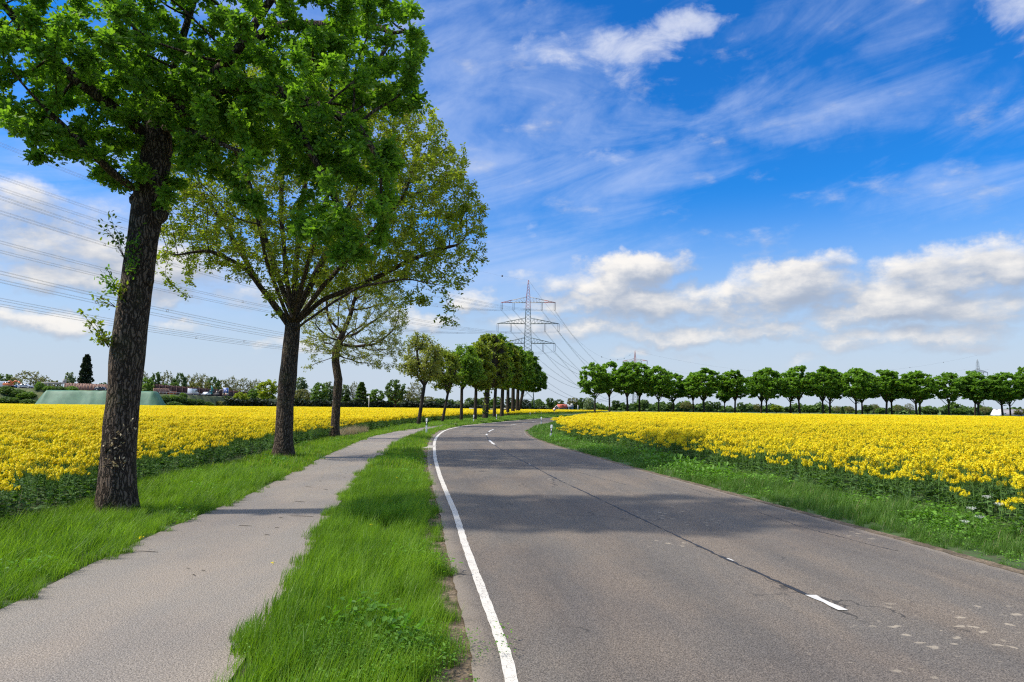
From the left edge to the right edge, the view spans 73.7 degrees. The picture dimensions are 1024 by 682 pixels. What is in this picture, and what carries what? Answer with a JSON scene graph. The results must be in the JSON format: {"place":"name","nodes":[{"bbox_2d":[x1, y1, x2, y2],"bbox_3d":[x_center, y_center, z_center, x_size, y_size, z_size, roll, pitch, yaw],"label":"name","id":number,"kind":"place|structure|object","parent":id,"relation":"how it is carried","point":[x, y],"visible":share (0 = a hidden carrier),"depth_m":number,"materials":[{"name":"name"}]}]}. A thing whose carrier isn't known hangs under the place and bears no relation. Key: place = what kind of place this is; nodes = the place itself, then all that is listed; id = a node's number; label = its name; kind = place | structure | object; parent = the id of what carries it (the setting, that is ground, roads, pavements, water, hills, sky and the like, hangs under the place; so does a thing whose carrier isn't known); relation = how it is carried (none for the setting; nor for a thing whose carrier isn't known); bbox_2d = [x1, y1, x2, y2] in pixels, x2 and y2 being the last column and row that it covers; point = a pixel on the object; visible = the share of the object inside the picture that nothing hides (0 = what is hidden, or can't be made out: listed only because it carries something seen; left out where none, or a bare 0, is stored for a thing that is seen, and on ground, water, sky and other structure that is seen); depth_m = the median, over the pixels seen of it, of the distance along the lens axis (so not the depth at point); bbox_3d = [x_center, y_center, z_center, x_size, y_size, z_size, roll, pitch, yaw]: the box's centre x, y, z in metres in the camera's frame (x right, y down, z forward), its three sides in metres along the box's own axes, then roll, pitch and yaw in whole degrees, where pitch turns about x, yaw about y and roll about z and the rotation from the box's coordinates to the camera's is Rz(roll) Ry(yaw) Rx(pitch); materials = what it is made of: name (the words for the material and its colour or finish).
{"place":"outdoors","nodes":[
{"label":"outdoors","id":0,"kind":"place"},
{"bbox_2d":[0,388,310,405],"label":"embankment","id":1,"kind":"structure","parent":0,"point":[212,399],"depth_m":249.35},
{"bbox_2d":[0,386,14,393],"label":"shrub","id":2,"kind":"object","parent":1,"relation":"on","point":[3,389],"visible":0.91,"depth_m":228.79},
{"bbox_2d":[0,396,24,403],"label":"shrub","id":3,"kind":"object","parent":1,"relation":"on","point":[5,399],"visible":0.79,"depth_m":224.35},
{"bbox_2d":[16,391,35,398],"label":"shrub","id":4,"kind":"object","parent":1,"relation":"on","point":[31,394],"visible":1,"depth_m":228.52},
{"bbox_2d":[0,423,456,681],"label":"cycle path","id":5,"kind":"structure","parent":0,"point":[161,613],"depth_m":6.15,"materials":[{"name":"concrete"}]},
{"bbox_2d":[0,411,1023,681],"bbox_3d":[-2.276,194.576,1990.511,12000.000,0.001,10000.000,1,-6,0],"label":"ground","id":6,"kind":"structure","parent":0,"point":[976,553],"depth_m":11.57,"materials":[{"name":"plant"}]},
{"bbox_2d":[11,370,44,387],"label":"bare tree","id":7,"kind":"object","parent":6,"relation":"on","point":[29,373],"visible":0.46,"depth_m":273.12,"materials":[{"name":"grey plant"}]},
{"bbox_2d":[64,372,76,386],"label":"poplar tree","id":8,"kind":"object","parent":6,"relation":"on","point":[70,378],"visible":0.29,"depth_m":328.66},
{"bbox_2d":[77,354,94,383],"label":"sequoia tree","id":9,"kind":"object","parent":6,"relation":"on","point":[85,373],"visible":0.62,"depth_m":298.74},
{"bbox_2d":[35,390,165,404],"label":"tarpaulin","id":10,"kind":"object","parent":6,"relation":"on","point":[96,397],"visible":0.57,"depth_m":218.27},
{"bbox_2d":[0,461,288,607],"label":"verge grass","id":11,"kind":"structure","parent":6,"relation":"on","point":[58,541],"depth_m":9.09,"materials":[{"name":"plant"}]},
{"bbox_2d":[141,377,154,390],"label":"deciduous tree","id":12,"kind":"object","parent":6,"relation":"on","point":[149,386],"visible":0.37,"depth_m":260.28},
{"bbox_2d":[150,372,160,383],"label":"deciduous tree","id":13,"kind":"object","parent":6,"relation":"on","point":[158,379],"visible":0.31,"depth_m":318.64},
{"bbox_2d":[172,372,186,386],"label":"deciduous tree","id":14,"kind":"object","parent":6,"relation":"on","point":[184,379],"visible":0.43,"depth_m":308.75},
{"bbox_2d":[0,412,362,522],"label":"rapeseed field","id":15,"kind":"structure","parent":6,"relation":"on","point":[55,450],"depth_m":17.17,"materials":[{"name":"plant"}]},
{"bbox_2d":[190,382,216,388],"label":"deciduous tree","id":16,"kind":"object","parent":6,"relation":"on","point":[196,384],"visible":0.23,"depth_m":299.00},
{"bbox_2d":[205,376,221,389],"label":"deciduous tree","id":17,"kind":"object","parent":6,"relation":"on","point":[216,384],"visible":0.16,"depth_m":314.02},
{"bbox_2d":[0,0,434,514],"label":"oak tree","id":18,"kind":"object","parent":6,"relation":"on","point":[175,101],"visible":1,"depth_m":10.43,"materials":[{"name":"green plant"}]},
{"bbox_2d":[0,406,481,429],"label":"rapeseed field","id":19,"kind":"structure","parent":6,"relation":"on","point":[372,420],"depth_m":62.10,"materials":[{"name":"plant"}]},
{"bbox_2d":[233,378,254,394],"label":"bare tree","id":20,"kind":"object","parent":6,"relation":"on","point":[248,385],"visible":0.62,"depth_m":327.94,"materials":[{"name":"grey plant"}]},
{"bbox_2d":[254,379,277,399],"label":"deciduous tree","id":21,"kind":"object","parent":6,"relation":"on","point":[271,391],"visible":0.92,"depth_m":253.73,"materials":[{"name":"green plant"}]},
{"bbox_2d":[189,427,400,475],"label":"verge grass","id":22,"kind":"structure","parent":6,"relation":"on","point":[308,452],"depth_m":22.36,"materials":[{"name":"plant"}]},
{"bbox_2d":[295,377,308,398],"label":"poplar tree","id":23,"kind":"object","parent":6,"relation":"on","point":[301,384],"visible":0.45,"depth_m":298.39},
{"bbox_2d":[294,389,310,400],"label":"deciduous tree","id":24,"kind":"object","parent":6,"relation":"on","point":[307,394],"visible":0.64,"depth_m":265.75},
{"bbox_2d":[0,403,606,416],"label":"rapeseed field","id":25,"kind":"structure","parent":6,"relation":"on","point":[533,411],"depth_m":149.75,"materials":[{"name":"plant"}]},
{"bbox_2d":[309,382,329,400],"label":"deciduous tree","id":26,"kind":"object","parent":6,"relation":"on","point":[316,392],"visible":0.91,"depth_m":262.02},
{"bbox_2d":[155,63,489,457],"bbox_3d":[-6.644,-3.080,23.203,11.914,14.152,10.211,1,-6,0],"label":"maple tree","id":27,"kind":"object","parent":6,"relation":"on","point":[294,299],"visible":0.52,"depth_m":21.91,"materials":[{"name":"green plant"}]},
{"bbox_2d":[325,381,332,400],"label":"poplar tree","id":28,"kind":"object","parent":6,"relation":"on","point":[330,395],"visible":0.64,"depth_m":288.58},
{"bbox_2d":[211,463,471,681],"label":"grass verge","id":29,"kind":"structure","parent":6,"relation":"on","point":[348,554],"depth_m":5.71,"materials":[{"name":"plant"}]},
{"bbox_2d":[299,259,409,437],"bbox_3d":[-8.274,0.050,36.199,5.970,10.389,5.617,1,-6,0],"label":"young oak tree","id":30,"kind":"object","parent":6,"relation":"on","point":[336,349],"visible":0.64,"depth_m":35.76,"materials":[{"name":"green plant"}]},
{"bbox_2d":[340,424,368,435],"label":"dry grass","id":31,"kind":"structure","parent":6,"relation":"on","point":[351,430],"depth_m":39.98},
{"bbox_2d":[353,382,368,406],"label":"conifer tree","id":32,"kind":"object","parent":6,"relation":"on","point":[361,393],"visible":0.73,"depth_m":270.27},
{"bbox_2d":[231,611,515,681],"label":"clover","id":33,"kind":"object","parent":6,"relation":"on","point":[393,638],"visible":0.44,"depth_m":4.64,"materials":[{"name":"plant"}]},
{"bbox_2d":[368,389,385,401],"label":"deciduous tree","id":34,"kind":"object","parent":6,"relation":"on","point":[373,396],"visible":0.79,"depth_m":275.61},
{"bbox_2d":[222,396,545,408],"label":"field undergrowth","id":35,"kind":"object","parent":6,"relation":"on","point":[306,402],"visible":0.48,"depth_m":265.37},
{"bbox_2d":[353,428,438,476],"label":"grass verge","id":36,"kind":"structure","parent":6,"relation":"on","point":[399,451],"depth_m":23.25,"materials":[{"name":"plant"}]},
{"bbox_2d":[384,379,407,407],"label":"deciduous tree","id":37,"kind":"object","parent":6,"relation":"on","point":[396,392],"visible":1,"depth_m":271.26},
{"bbox_2d":[407,382,421,401],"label":"bare tree","id":38,"kind":"object","parent":6,"relation":"on","point":[414,398],"visible":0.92,"depth_m":288.28,"materials":[{"name":"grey plant"}]},
{"bbox_2d":[395,331,444,423],"bbox_3d":[-7.906,3.291,59.257,4.472,8.392,4.259,1,-6,0],"label":"young oak tree","id":39,"kind":"object","parent":6,"relation":"on","point":[413,366],"visible":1,"depth_m":58.93,"materials":[{"name":"green plant"}]},
{"bbox_2d":[426,347,464,421],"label":"oak tree","id":40,"kind":"object","parent":6,"relation":"on","point":[447,380],"visible":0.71,"depth_m":71.55,"materials":[{"name":"green plant"}]},
{"bbox_2d":[419,421,503,681],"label":"gravel margin","id":41,"kind":"object","parent":6,"relation":"on","point":[463,671],"visible":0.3,"depth_m":5.42,"materials":[{"name":"gravel"}]},
{"bbox_2d":[421,476,462,681],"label":"margin weeds","id":42,"kind":"object","parent":41,"relation":"on","point":[436,518],"visible":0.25,"depth_m":6.80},
{"bbox_2d":[445,344,487,419],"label":"oak tree","id":43,"kind":"object","parent":6,"relation":"on","point":[470,360],"visible":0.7,"depth_m":76.76,"materials":[{"name":"green plant"}]},
{"bbox_2d":[376,414,562,430],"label":"verge grass","id":44,"kind":"structure","parent":6,"relation":"on","point":[410,426],"depth_m":71.72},
{"bbox_2d":[463,340,497,418],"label":"oak tree","id":45,"kind":"object","parent":6,"relation":"on","point":[484,353],"visible":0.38,"depth_m":85.73,"materials":[{"name":"green plant"}]},
{"bbox_2d":[478,333,511,417],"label":"oak tree","id":46,"kind":"object","parent":6,"relation":"on","point":[496,345],"visible":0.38,"depth_m":93.45,"materials":[{"name":"green plant"}]},
{"bbox_2d":[424,414,572,429],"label":"grass verge","id":47,"kind":"structure","parent":6,"relation":"on","point":[444,426],"depth_m":72.10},
{"bbox_2d":[486,333,515,416],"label":"oak tree","id":48,"kind":"object","parent":6,"relation":"on","point":[509,346],"visible":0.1,"depth_m":103.45,"materials":[{"name":"green plant"}]},
{"bbox_2d":[500,340,524,415],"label":"oak tree","id":49,"kind":"object","parent":6,"relation":"on","point":[515,361],"visible":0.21,"depth_m":113.19,"materials":[{"name":"green plant"}]},
{"bbox_2d":[506,344,529,414],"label":"oak tree","id":50,"kind":"object","parent":6,"relation":"on","point":[523,361],"visible":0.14,"depth_m":124.23,"materials":[{"name":"green plant"}]},
{"bbox_2d":[511,351,536,414],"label":"oak tree","id":51,"kind":"object","parent":6,"relation":"on","point":[531,373],"visible":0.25,"depth_m":134.64,"materials":[{"name":"green plant"}]},
{"bbox_2d":[497,280,558,407],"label":"power pylon","id":52,"kind":"object","parent":6,"relation":"on","point":[524,338],"visible":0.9,"depth_m":358.52,"materials":[{"name":"grey metal"}]},
{"bbox_2d":[0,304,415,357],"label":"power cable","id":53,"kind":"object","parent":52,"relation":"attached to","point":[160,331],"visible":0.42,"depth_m":161.68,"materials":[{"name":"silver metal"}]},
{"bbox_2d":[0,298,422,357],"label":"power cable","id":54,"kind":"object","parent":52,"relation":"attached to","point":[155,326],"visible":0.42,"depth_m":153.10,"materials":[{"name":"silver metal"}]},
{"bbox_2d":[0,187,482,310],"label":"power cable","id":55,"kind":"object","parent":52,"relation":"attached to","point":[159,238],"visible":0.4,"depth_m":140.41,"materials":[{"name":"silver metal"}]},
{"bbox_2d":[0,251,491,333],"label":"power cable","id":56,"kind":"object","parent":52,"relation":"attached to","point":[214,300],"visible":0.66,"depth_m":172.53,"materials":[{"name":"silver metal"}]},
{"bbox_2d":[0,175,495,310],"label":"power cable","id":57,"kind":"object","parent":52,"relation":"attached to","point":[128,222],"visible":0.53,"depth_m":135.81,"materials":[{"name":"silver metal"}]},
{"bbox_2d":[1,241,505,333],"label":"power cable","id":58,"kind":"object","parent":52,"relation":"attached to","point":[213,294],"visible":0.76,"depth_m":163.47,"materials":[{"name":"silver metal"}]},
{"bbox_2d":[0,142,525,310],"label":"power cable","id":59,"kind":"object","parent":52,"relation":"attached to","point":[208,225],"visible":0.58,"depth_m":123.75,"materials":[{"name":"silver metal"}]},
{"bbox_2d":[1,279,540,355],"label":"power cable","id":60,"kind":"object","parent":52,"relation":"attached to","point":[153,312],"visible":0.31,"depth_m":134.14,"materials":[{"name":"silver metal"}]},
{"bbox_2d":[1,211,542,333],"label":"power cable","id":61,"kind":"object","parent":52,"relation":"attached to","point":[214,275],"visible":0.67,"depth_m":136.15,"materials":[{"name":"silver metal"}]},
{"bbox_2d":[0,271,552,355],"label":"power cable","id":62,"kind":"object","parent":52,"relation":"attached to","point":[154,306],"visible":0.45,"depth_m":126.96,"materials":[{"name":"silver metal"}]},
{"bbox_2d":[0,195,556,333],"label":"power cable","id":63,"kind":"object","parent":52,"relation":"attached to","point":[246,275],"visible":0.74,"depth_m":138.94,"materials":[{"name":"silver metal"}]},
{"bbox_2d":[515,350,542,413],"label":"oak tree","id":64,"kind":"object","parent":6,"relation":"on","point":[537,370],"visible":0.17,"depth_m":142.82,"materials":[{"name":"green plant"}]},
{"bbox_2d":[519,371,547,409],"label":"oak tree","id":65,"kind":"object","parent":6,"relation":"on","point":[543,384],"visible":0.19,"depth_m":152.24,"materials":[{"name":"green plant"}]},
{"bbox_2d":[525,421,558,431],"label":"verge grass","id":66,"kind":"structure","parent":6,"relation":"on","point":[543,426],"depth_m":52.33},
{"bbox_2d":[583,397,593,409],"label":"shrub","id":67,"kind":"object","parent":6,"relation":"on","point":[588,403],"visible":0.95,"depth_m":525.02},
{"bbox_2d":[577,362,612,412],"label":"maple tree","id":68,"kind":"object","parent":6,"relation":"on","point":[599,375],"visible":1,"depth_m":174.52,"materials":[{"name":"green plant"}]},
{"bbox_2d":[597,361,619,411],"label":"maple tree","id":69,"kind":"object","parent":6,"relation":"on","point":[613,364],"visible":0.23,"depth_m":185.04,"materials":[{"name":"green plant"}]},
{"bbox_2d":[610,361,644,411],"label":"maple tree","id":70,"kind":"object","parent":6,"relation":"on","point":[626,382],"visible":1,"depth_m":174.50,"materials":[{"name":"green plant"}]},
{"bbox_2d":[528,427,753,480],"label":"verge grass","id":71,"kind":"structure","parent":6,"relation":"on","point":[661,462],"depth_m":22.09,"materials":[{"name":"plant"}]},
{"bbox_2d":[627,362,657,411],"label":"maple tree","id":72,"kind":"object","parent":6,"relation":"on","point":[641,391],"visible":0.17,"depth_m":186.50,"materials":[{"name":"green plant"}]},
{"bbox_2d":[641,365,675,411],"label":"maple tree","id":73,"kind":"object","parent":6,"relation":"on","point":[649,381],"visible":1,"depth_m":174.50,"materials":[{"name":"green plant"}]},
{"bbox_2d":[662,371,689,411],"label":"maple tree","id":74,"kind":"object","parent":6,"relation":"on","point":[679,390],"visible":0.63,"depth_m":184.60,"materials":[{"name":"green plant"}]},
{"bbox_2d":[684,372,704,411],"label":"maple tree","id":75,"kind":"object","parent":6,"relation":"on","point":[691,396],"visible":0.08,"depth_m":189.04,"materials":[{"name":"green plant"}]},
{"bbox_2d":[368,397,1021,414],"bbox_3d":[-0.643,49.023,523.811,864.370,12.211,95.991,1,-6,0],"label":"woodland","id":76,"kind":"object","parent":6,"relation":"on","point":[943,409],"visible":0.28,"depth_m":503.68,"materials":[{"name":"green plant"}]},
{"bbox_2d":[683,367,722,411],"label":"maple tree","id":77,"kind":"object","parent":6,"relation":"on","point":[712,383],"visible":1,"depth_m":173.91,"materials":[{"name":"green plant"}]},
{"bbox_2d":[715,380,729,412],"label":"maple tree","id":78,"kind":"object","parent":6,"relation":"on","point":[720,395],"visible":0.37,"depth_m":188.63,"materials":[{"name":"green plant"}]},
{"bbox_2d":[719,369,750,412],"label":"maple tree","id":79,"kind":"object","parent":6,"relation":"on","point":[736,381],"visible":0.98,"depth_m":174.51,"materials":[{"name":"green plant"}]},
{"bbox_2d":[744,371,774,412],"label":"maple tree","id":80,"kind":"object","parent":6,"relation":"on","point":[760,398],"visible":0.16,"depth_m":186.78,"materials":[{"name":"green plant"}]},
{"bbox_2d":[748,367,784,412],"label":"maple tree","id":81,"kind":"object","parent":6,"relation":"on","point":[775,383],"visible":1,"depth_m":174.49,"materials":[{"name":"green plant"}]},
{"bbox_2d":[525,428,1023,574],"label":"sandy margin","id":82,"kind":"object","parent":6,"relation":"on","point":[994,564],"visible":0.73,"depth_m":10.32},
{"bbox_2d":[550,411,1023,433],"bbox_3d":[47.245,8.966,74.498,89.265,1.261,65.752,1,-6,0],"label":"rapeseed field","id":83,"kind":"structure","parent":6,"relation":"on","point":[685,418],"depth_m":59.90,"materials":[{"name":"plant"}]},
{"bbox_2d":[556,420,1023,536],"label":"rapeseed field","id":84,"kind":"structure","parent":6,"relation":"on","point":[980,462],"depth_m":16.93,"materials":[{"name":"plant"}]},
{"bbox_2d":[779,371,801,412],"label":"maple tree","id":85,"kind":"object","parent":6,"relation":"on","point":[785,376],"visible":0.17,"depth_m":187.13,"materials":[{"name":"green plant"}]},
{"bbox_2d":[780,365,819,413],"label":"maple tree","id":86,"kind":"object","parent":6,"relation":"on","point":[794,385],"visible":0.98,"depth_m":174.43,"materials":[{"name":"green plant"}]},
{"bbox_2d":[807,365,838,413],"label":"maple tree","id":87,"kind":"object","parent":6,"relation":"on","point":[828,381],"visible":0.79,"depth_m":175.02,"materials":[{"name":"green plant"}]},
{"bbox_2d":[818,369,848,413],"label":"maple tree","id":88,"kind":"object","parent":6,"relation":"on","point":[835,395],"visible":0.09,"depth_m":186.54,"materials":[{"name":"green plant"}]},
{"bbox_2d":[677,467,1023,567],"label":"verge grass","id":89,"kind":"structure","parent":6,"relation":"on","point":[860,511],"depth_m":10.91,"materials":[{"name":"plant"}]},
{"bbox_2d":[835,367,874,413],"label":"maple tree","id":90,"kind":"object","parent":6,"relation":"on","point":[860,380],"visible":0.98,"depth_m":174.45,"materials":[{"name":"green plant"}]},
{"bbox_2d":[846,370,878,413],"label":"maple tree","id":91,"kind":"object","parent":6,"relation":"on","point":[869,395],"visible":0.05,"depth_m":186.94,"materials":[{"name":"green plant"}]},
{"bbox_2d":[863,369,905,414],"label":"maple tree","id":92,"kind":"object","parent":6,"relation":"on","point":[889,382],"visible":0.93,"depth_m":174.04,"materials":[{"name":"green plant"}]},
{"bbox_2d":[898,370,938,414],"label":"maple tree","id":93,"kind":"object","parent":6,"relation":"on","point":[927,390],"visible":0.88,"depth_m":174.03,"materials":[{"name":"green plant"}]},
{"bbox_2d":[929,372,965,414],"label":"maple tree","id":94,"kind":"object","parent":6,"relation":"on","point":[952,391],"visible":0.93,"depth_m":175.22,"materials":[{"name":"green plant"}]},
{"bbox_2d":[959,370,987,415],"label":"maple tree","id":95,"kind":"object","parent":6,"relation":"on","point":[969,372],"visible":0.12,"depth_m":184.95,"materials":[{"name":"green plant"}]},
{"bbox_2d":[958,372,998,415],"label":"maple tree","id":96,"kind":"object","parent":6,"relation":"on","point":[973,393],"visible":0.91,"depth_m":174.09,"materials":[{"name":"green plant"}]},
{"bbox_2d":[979,372,1023,415],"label":"maple tree","id":97,"kind":"object","parent":6,"relation":"on","point":[1004,391],"visible":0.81,"depth_m":173.87,"materials":[{"name":"green plant"}]},
{"bbox_2d":[1009,366,1023,399],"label":"maple tree","id":98,"kind":"object","parent":6,"relation":"on","point":[1019,374],"visible":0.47,"depth_m":175.56,"materials":[{"name":"green plant"}]},
{"bbox_2d":[0,0,1023,409],"label":"sky","id":99,"kind":"structure","parent":0,"point":[745,185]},
{"bbox_2d":[427,417,1023,681],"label":"road","id":100,"kind":"structure","parent":0,"point":[581,586],"depth_m":6.74,"materials":[{"name":"asphalt"}]},
{"bbox_2d":[433,418,539,681],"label":"edge line","id":101,"kind":"object","parent":100,"relation":"on","point":[508,667],"visible":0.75,"depth_m":6.29,"materials":[{"name":"white paint"}]},
{"bbox_2d":[486,428,813,598],"bbox_3d":[-0.034,5.033,34.095,2.220,0.001,56.127,1,-6,-4],"label":"tar seam","id":102,"kind":"object","parent":100,"relation":"on","point":[795,589],"visible":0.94,"depth_m":8.37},
{"bbox_2d":[807,595,846,609],"bbox_3d":[2.833,2.357,6.165,0.107,0.001,0.498,1,-6,-7],"label":"dash","id":103,"kind":"object","parent":100,"relation":"on","point":[835,606],"visible":1,"depth_m":6.15,"materials":[{"name":"white paint"}]},
{"bbox_2d":[990,409,1023,415],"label":"barn","id":104,"kind":"structure","parent":0,"point":[995,412],"depth_m":373.61,"materials":[{"name":"white glass"}]},
{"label":"motorway","id":105,"kind":"structure","parent":0,"visible":0},
{"bbox_2d":[65,383,106,390],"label":"noise barrier","id":106,"kind":"object","parent":105,"relation":"on","point":[82,386],"visible":0.55,"depth_m":242.36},
{"bbox_2d":[153,384,247,396],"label":"noise barrier","id":107,"kind":"object","parent":105,"relation":"on","point":[181,389],"visible":0.38,"depth_m":276.76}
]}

